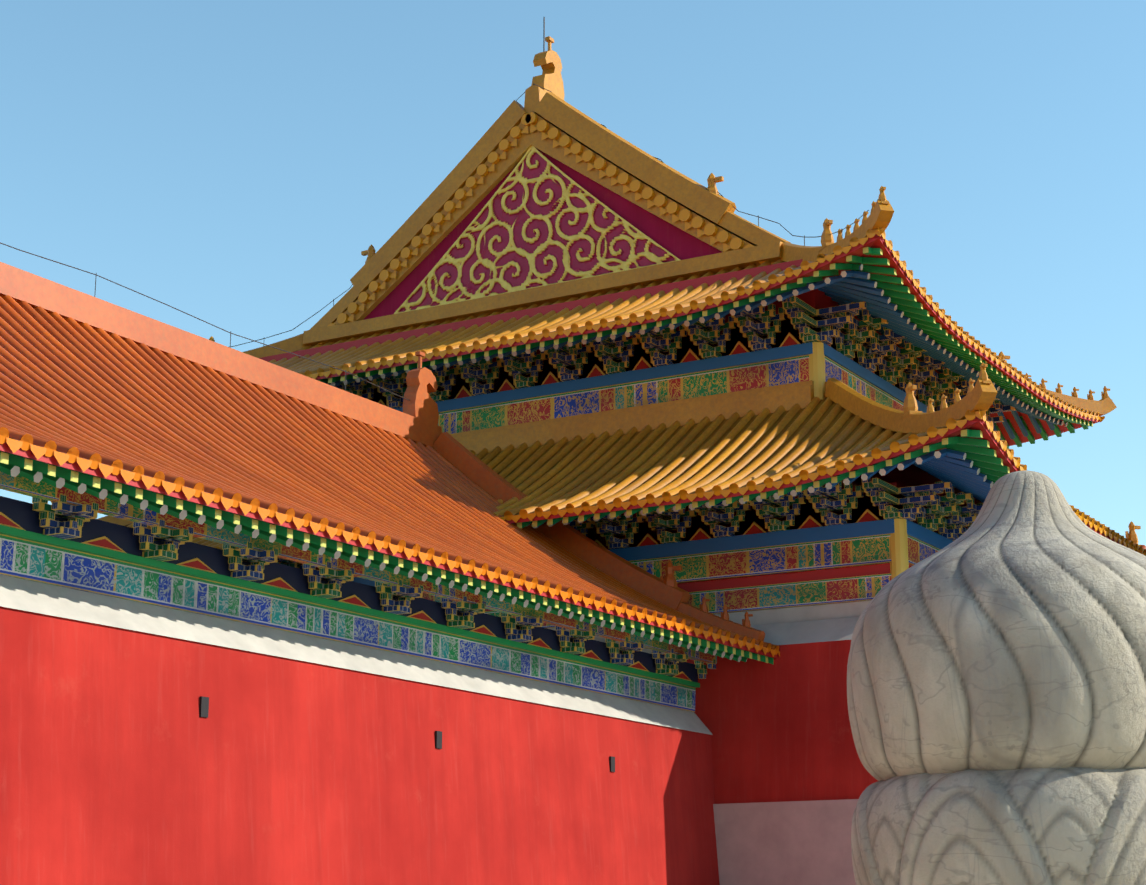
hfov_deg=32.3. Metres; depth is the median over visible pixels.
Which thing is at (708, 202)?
tower ridges
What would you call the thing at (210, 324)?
gallery wire
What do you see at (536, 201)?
tower gables
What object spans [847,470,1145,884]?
finial
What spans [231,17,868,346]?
tower wires
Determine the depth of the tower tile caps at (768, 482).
33.36 m
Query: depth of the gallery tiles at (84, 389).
27.22 m
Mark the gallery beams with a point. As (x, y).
(67, 539)
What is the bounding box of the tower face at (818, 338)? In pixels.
[259,259,1015,514]
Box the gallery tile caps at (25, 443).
[0,427,779,656]
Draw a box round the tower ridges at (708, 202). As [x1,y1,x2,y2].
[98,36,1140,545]
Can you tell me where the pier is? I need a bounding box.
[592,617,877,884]
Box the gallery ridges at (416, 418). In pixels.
[0,262,764,641]
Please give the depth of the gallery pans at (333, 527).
22.59 m
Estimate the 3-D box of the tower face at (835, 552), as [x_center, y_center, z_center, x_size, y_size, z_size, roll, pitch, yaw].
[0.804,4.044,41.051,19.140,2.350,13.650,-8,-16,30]
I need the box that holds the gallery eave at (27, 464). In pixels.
[0,442,777,664]
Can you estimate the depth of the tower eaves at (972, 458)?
34.37 m
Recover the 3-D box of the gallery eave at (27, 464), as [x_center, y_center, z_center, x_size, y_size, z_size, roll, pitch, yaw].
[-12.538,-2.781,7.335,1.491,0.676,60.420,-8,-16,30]
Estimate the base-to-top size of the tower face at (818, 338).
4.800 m
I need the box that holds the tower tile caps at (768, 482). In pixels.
[216,228,1145,555]
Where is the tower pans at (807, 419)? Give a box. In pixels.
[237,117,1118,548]
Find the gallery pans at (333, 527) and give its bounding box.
[9,437,749,642]
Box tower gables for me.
[318,111,773,344]
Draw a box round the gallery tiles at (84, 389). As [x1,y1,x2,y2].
[0,295,776,648]
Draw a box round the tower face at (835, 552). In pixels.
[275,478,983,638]
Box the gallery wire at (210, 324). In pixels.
[0,242,444,431]
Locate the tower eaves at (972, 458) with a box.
[312,234,1136,551]
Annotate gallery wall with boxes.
[0,574,719,884]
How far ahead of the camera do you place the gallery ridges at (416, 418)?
32.47 m
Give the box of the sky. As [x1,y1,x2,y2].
[0,0,1145,545]
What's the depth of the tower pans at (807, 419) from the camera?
34.62 m
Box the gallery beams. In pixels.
[0,471,716,711]
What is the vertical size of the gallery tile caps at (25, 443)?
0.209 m

